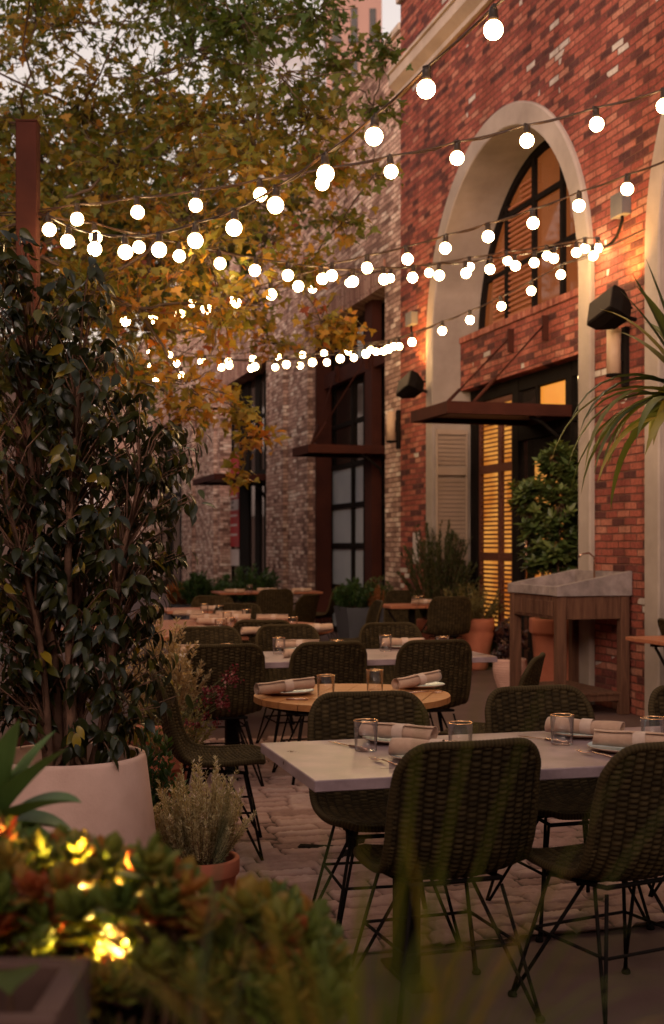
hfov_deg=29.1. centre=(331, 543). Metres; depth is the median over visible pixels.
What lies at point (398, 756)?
plate
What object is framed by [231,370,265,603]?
window
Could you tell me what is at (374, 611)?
rope chair
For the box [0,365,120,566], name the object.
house
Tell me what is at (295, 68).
window
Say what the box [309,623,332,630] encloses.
napkin
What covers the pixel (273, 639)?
tumbler
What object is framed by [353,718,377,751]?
tumbler
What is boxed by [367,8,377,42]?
window
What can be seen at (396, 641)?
napkin
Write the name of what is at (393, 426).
wall sconce
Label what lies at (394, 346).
light string
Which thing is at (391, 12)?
sky
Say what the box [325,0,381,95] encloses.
apartment block
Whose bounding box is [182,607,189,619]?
planter
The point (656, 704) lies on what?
rope chair
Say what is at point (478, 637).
plant pot
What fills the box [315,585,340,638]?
rope chair
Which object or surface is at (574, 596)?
stone sink
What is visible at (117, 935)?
garden spotlight
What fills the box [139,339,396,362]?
light string
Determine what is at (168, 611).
wooden table
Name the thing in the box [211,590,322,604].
wooden table
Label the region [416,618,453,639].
plant pot
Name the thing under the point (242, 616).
napkin
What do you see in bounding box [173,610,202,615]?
napkin
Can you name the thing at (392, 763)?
fork
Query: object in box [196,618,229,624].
napkin
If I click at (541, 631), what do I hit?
plant pot
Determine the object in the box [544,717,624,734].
napkin
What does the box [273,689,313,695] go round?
plate
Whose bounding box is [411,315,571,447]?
entrance canopy
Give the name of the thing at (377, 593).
plume plant
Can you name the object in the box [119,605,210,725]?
cream bush
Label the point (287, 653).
napkin
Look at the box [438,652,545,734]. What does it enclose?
rope chair
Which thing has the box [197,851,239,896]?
plant pot
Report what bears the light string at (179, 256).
attached to the steel post
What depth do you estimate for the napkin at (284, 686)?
5.93 m
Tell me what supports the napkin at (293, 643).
on the plate
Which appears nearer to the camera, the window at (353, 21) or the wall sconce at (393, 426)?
the wall sconce at (393, 426)
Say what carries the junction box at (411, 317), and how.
attached to the brick building
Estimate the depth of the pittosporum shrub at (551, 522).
12.34 m
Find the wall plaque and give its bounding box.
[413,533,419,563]
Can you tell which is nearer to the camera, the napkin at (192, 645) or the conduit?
the napkin at (192, 645)
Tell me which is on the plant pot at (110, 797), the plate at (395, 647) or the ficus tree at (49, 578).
the ficus tree at (49, 578)
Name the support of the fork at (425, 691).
on the round table at (432, 700)
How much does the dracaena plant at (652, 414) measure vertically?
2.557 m
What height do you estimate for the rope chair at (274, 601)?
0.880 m
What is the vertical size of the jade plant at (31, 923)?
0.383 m
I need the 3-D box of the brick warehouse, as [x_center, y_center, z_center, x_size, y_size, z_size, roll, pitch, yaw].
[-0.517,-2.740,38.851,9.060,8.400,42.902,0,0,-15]
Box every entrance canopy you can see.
[193,473,265,498]
[292,357,384,480]
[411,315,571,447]
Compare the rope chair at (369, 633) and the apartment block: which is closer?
the rope chair at (369, 633)
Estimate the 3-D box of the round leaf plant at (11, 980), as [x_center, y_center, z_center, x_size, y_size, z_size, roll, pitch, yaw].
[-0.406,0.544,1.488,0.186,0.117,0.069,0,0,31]
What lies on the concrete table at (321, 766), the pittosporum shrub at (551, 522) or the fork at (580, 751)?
the fork at (580, 751)
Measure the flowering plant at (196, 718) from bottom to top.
0.502 m
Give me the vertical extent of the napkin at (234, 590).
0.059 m
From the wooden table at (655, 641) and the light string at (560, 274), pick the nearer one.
the wooden table at (655, 641)
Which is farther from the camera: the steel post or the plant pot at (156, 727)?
the steel post
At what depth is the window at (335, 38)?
69.80 m
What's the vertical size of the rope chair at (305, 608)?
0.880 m
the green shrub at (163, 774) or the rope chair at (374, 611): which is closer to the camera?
the green shrub at (163, 774)
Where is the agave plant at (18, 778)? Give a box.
[0,719,81,836]
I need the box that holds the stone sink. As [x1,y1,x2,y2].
[508,552,631,714]
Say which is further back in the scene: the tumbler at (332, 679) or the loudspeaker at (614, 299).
the loudspeaker at (614, 299)
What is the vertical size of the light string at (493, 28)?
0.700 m
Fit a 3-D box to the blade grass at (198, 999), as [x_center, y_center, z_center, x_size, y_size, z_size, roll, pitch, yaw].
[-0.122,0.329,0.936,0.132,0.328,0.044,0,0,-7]
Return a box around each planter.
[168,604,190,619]
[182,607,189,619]
[334,606,383,637]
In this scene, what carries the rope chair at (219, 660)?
on the cobble path
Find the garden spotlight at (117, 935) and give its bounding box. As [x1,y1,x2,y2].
[84,920,126,956]
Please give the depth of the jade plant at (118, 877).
1.63 m
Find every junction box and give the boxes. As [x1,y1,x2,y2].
[405,310,417,326]
[610,191,630,218]
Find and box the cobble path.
[187,731,663,954]
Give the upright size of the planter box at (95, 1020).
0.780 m
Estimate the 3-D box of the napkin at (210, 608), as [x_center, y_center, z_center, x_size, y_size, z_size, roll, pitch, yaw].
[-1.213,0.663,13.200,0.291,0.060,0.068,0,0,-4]
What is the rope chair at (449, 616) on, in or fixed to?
on the ground at (638, 1000)
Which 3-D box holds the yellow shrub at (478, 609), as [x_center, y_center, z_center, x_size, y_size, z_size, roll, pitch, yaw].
[1.616,0.697,14.905,0.818,0.530,0.758,0,0,-23]
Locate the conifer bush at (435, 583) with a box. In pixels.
[395,519,481,619]
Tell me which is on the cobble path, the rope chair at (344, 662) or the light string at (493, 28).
the rope chair at (344, 662)
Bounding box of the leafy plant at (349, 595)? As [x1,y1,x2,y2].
[332,576,374,609]
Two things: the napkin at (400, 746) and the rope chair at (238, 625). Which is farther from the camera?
the rope chair at (238, 625)
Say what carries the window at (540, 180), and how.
in the brick building
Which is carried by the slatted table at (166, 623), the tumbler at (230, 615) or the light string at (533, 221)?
the tumbler at (230, 615)
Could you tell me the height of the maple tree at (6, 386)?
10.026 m
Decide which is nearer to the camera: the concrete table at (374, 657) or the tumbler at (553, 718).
the tumbler at (553, 718)
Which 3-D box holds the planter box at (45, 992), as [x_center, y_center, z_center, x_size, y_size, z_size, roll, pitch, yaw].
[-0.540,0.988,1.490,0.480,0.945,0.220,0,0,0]
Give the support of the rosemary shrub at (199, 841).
on the plant pot at (229, 869)
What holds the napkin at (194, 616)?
on the plate
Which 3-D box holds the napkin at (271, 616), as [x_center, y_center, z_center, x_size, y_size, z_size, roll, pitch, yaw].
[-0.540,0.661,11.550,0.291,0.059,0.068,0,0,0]
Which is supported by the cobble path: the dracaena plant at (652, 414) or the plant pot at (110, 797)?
the plant pot at (110, 797)
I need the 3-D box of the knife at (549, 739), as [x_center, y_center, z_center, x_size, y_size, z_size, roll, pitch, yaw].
[0.765,0.706,4.631,0.012,0.012,0.218,0,0,-44]
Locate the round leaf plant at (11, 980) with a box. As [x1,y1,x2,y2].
[0,964,39,1012]
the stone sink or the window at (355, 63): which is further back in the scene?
the window at (355, 63)
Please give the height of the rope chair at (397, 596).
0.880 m
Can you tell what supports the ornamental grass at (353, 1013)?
in the planter box
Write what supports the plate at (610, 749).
on the concrete table at (321, 766)
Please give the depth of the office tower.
95.00 m
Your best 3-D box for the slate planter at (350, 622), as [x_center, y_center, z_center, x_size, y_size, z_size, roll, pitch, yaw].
[0.426,1.150,17.200,0.660,0.620,0.660,0,0,-16]
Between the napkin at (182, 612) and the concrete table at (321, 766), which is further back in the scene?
the napkin at (182, 612)
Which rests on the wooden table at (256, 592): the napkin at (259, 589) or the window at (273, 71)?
the napkin at (259, 589)
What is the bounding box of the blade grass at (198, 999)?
[73,769,256,1023]
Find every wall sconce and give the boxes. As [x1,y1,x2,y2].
[386,410,400,448]
[606,326,628,386]
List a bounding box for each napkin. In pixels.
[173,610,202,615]
[177,644,198,652]
[189,614,218,619]
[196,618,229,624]
[201,605,216,610]
[216,611,245,613]
[219,614,250,619]
[224,589,244,592]
[241,626,260,634]
[254,677,314,694]
[256,614,287,619]
[257,588,276,591]
[275,639,318,647]
[283,649,294,658]
[292,588,310,591]
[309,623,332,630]
[359,720,437,739]
[382,638,423,645]
[388,738,450,754]
[391,670,441,689]
[411,599,431,603]
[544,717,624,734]
[592,729,663,746]
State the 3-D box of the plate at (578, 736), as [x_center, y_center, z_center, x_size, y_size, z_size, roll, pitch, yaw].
[0.930,0.700,4.733,0.251,0.020,0.251,0,0,-20]
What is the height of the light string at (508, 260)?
0.238 m
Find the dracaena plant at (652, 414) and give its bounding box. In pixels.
[551,260,663,510]
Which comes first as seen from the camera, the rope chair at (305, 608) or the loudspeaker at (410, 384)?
the rope chair at (305, 608)
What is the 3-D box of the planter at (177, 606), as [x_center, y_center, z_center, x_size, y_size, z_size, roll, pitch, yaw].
[-2.608,1.248,22.000,0.352,0.425,0.400,0,0,-16]
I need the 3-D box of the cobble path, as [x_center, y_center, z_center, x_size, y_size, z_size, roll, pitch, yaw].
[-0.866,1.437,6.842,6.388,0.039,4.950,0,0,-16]
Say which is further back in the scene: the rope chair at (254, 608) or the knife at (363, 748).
the rope chair at (254, 608)
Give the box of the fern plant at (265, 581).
[211,563,283,602]
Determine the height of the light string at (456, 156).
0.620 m
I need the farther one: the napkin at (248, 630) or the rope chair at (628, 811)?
the napkin at (248, 630)
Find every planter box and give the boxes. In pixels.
[0,957,90,1023]
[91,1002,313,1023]
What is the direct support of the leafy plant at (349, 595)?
on the slate planter at (350, 622)
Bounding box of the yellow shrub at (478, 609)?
[443,582,506,619]
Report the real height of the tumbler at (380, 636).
0.106 m
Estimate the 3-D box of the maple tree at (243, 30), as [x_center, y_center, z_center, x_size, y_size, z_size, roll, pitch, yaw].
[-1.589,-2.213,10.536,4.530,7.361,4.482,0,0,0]
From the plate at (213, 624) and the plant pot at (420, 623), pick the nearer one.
the plate at (213, 624)
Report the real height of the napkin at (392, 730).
0.059 m
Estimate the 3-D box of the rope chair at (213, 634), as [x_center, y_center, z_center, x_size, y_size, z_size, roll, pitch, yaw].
[-0.819,1.020,8.813,0.503,0.880,0.540,0,0,-16]
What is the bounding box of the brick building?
[386,0,663,719]
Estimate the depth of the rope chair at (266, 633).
9.23 m
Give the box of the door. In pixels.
[525,433,567,661]
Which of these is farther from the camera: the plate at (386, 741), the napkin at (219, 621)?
the napkin at (219, 621)
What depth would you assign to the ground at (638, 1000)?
4.40 m
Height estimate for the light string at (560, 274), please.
0.817 m
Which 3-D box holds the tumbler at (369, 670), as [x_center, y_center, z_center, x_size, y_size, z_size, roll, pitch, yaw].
[0.206,0.657,6.152,0.086,0.106,0.086,0,0,31]
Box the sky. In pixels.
[0,0,400,361]
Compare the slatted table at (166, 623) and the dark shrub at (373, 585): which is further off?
the dark shrub at (373, 585)
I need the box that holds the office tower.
[243,24,325,186]
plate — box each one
[203,623,229,625]
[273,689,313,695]
[362,736,390,744]
[386,646,400,648]
[390,755,403,758]
[408,682,444,688]
[554,732,592,738]
[587,742,624,753]
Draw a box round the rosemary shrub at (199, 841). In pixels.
[153,755,256,864]
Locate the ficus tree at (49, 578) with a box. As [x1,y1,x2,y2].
[0,227,217,770]
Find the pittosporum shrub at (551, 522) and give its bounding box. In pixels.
[505,439,577,577]
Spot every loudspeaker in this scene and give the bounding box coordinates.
[396,370,426,398]
[587,285,636,329]
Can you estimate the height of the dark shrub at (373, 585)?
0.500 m
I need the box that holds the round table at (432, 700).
[254,683,450,858]
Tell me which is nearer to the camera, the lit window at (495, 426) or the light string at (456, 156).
the light string at (456, 156)
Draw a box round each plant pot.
[10,742,155,951]
[127,718,193,788]
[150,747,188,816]
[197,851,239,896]
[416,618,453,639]
[457,617,494,670]
[493,657,526,687]
[529,617,568,681]
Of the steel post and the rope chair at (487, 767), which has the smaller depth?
the rope chair at (487, 767)
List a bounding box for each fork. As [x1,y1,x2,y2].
[369,756,396,765]
[410,691,442,692]
[576,749,612,757]
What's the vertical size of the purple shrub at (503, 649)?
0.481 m
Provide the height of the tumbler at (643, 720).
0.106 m
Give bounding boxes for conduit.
[603,216,623,247]
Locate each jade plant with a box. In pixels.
[0,813,96,956]
[43,831,351,1023]
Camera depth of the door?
14.07 m
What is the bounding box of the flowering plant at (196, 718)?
[120,664,243,756]
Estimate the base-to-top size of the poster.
2.548 m
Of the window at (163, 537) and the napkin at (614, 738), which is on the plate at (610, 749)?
the napkin at (614, 738)
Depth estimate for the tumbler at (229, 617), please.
10.52 m
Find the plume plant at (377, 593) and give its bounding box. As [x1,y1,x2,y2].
[367,585,384,606]
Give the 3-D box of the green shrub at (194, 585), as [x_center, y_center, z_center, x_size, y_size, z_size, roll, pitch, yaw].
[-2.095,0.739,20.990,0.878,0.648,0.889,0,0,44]
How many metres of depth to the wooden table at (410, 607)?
14.93 m
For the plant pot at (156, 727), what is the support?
on the cobble path
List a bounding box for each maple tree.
[0,0,366,458]
[0,0,413,496]
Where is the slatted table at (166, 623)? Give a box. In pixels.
[60,620,332,642]
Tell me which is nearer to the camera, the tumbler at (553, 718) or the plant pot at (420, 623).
the tumbler at (553, 718)
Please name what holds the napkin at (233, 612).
on the slatted table at (166, 623)
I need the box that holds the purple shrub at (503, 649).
[490,617,529,659]
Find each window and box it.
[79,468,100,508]
[160,421,181,589]
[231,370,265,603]
[267,67,278,93]
[288,118,301,134]
[290,67,300,92]
[330,8,341,42]
[331,302,384,632]
[348,8,359,42]
[351,61,356,77]
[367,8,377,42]
[478,140,577,329]
[484,401,510,625]
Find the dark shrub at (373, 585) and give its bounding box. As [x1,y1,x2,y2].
[363,575,393,600]
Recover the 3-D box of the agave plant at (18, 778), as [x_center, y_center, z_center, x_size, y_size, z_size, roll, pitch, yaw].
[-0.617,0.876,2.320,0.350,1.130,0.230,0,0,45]
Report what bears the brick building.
on the ground at (638, 1000)
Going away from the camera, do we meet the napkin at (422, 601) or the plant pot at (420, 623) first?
the napkin at (422, 601)
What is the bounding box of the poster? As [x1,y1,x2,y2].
[230,453,238,565]
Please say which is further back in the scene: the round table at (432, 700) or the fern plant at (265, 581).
the fern plant at (265, 581)
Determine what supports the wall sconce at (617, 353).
attached to the brick building
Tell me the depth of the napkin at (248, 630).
9.79 m
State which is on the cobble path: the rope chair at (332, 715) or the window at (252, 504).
the rope chair at (332, 715)
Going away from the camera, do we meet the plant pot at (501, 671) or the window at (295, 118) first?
the plant pot at (501, 671)
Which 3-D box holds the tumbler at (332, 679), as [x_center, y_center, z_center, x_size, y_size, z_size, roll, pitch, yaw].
[-0.028,0.657,5.896,0.086,0.106,0.086,0,0,-13]
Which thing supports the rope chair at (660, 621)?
on the ground at (638, 1000)
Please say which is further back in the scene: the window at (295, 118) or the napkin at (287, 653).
the window at (295, 118)
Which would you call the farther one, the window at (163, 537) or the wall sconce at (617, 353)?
the window at (163, 537)
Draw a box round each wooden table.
[158,607,212,618]
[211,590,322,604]
[383,603,428,632]
[626,636,663,665]
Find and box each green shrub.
[123,721,200,843]
[176,570,231,603]
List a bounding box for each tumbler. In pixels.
[222,612,231,622]
[225,617,235,625]
[272,637,284,653]
[317,674,334,696]
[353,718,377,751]
[366,669,383,690]
[379,635,391,651]
[448,721,472,740]
[550,713,573,745]
[640,716,663,732]
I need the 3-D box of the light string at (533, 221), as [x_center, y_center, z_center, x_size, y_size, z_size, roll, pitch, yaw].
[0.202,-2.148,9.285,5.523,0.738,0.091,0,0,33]
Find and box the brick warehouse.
[101,22,400,632]
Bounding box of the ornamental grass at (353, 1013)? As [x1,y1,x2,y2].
[52,647,663,1023]
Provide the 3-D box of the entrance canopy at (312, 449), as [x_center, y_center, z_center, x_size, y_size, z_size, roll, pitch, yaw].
[-0.051,-1.873,19.304,1.190,1.934,2.164,0,0,-15]
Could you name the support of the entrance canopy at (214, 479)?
attached to the brick warehouse
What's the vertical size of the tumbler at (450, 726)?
0.106 m
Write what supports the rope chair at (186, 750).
on the cobble path
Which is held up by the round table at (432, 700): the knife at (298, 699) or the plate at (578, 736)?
the knife at (298, 699)
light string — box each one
[0,87,663,225]
[38,0,504,258]
[41,215,602,286]
[87,161,663,325]
[111,237,603,310]
[137,229,644,380]
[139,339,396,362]
[148,335,409,370]
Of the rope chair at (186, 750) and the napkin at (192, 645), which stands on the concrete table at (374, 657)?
the napkin at (192, 645)
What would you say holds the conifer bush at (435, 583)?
in the plant pot at (420, 623)
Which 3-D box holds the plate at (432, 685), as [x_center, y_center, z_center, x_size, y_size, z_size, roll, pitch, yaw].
[0.434,0.700,6.335,0.251,0.020,0.251,0,0,-31]
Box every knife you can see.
[286,698,315,699]
[328,741,368,750]
[522,736,568,743]
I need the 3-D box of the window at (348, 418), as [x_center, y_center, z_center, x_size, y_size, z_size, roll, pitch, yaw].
[0.481,-1.055,19.791,0.080,5.030,4.117,0,0,-15]
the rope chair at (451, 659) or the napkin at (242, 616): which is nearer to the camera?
the rope chair at (451, 659)
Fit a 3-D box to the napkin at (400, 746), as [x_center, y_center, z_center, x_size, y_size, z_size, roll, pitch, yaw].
[0.328,0.663,4.158,0.291,0.060,0.068,0,0,20]
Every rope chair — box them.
[151,668,265,860]
[174,626,251,744]
[181,643,264,790]
[191,595,233,606]
[213,603,261,619]
[233,619,294,732]
[255,624,320,743]
[256,589,293,620]
[272,640,366,784]
[291,594,318,622]
[307,690,464,947]
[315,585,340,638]
[328,600,383,640]
[350,737,544,1023]
[359,622,433,725]
[383,590,421,624]
[394,639,471,731]
[422,596,471,639]
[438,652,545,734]
[485,684,654,942]
[507,741,663,1023]
[648,685,663,896]
[657,618,663,647]
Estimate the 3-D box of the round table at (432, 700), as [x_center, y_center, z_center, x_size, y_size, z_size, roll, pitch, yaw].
[0.095,1.084,6.050,0.926,0.748,0.930,0,0,12]
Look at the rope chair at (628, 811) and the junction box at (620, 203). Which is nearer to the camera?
the rope chair at (628, 811)
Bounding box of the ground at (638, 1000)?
[0,574,663,1023]
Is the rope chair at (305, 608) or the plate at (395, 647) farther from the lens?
the rope chair at (305, 608)
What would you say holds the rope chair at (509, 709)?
on the cobble path
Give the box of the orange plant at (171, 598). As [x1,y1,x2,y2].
[164,580,188,604]
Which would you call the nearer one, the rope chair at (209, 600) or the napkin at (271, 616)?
the napkin at (271, 616)
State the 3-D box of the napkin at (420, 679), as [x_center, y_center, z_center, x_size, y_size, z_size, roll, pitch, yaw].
[0.416,0.661,6.229,0.291,0.060,0.068,-6,4,-40]
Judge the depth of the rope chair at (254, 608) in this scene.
12.59 m
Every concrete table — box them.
[178,649,496,780]
[261,726,660,993]
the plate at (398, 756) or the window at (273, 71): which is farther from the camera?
the window at (273, 71)
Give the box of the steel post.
[13,119,44,746]

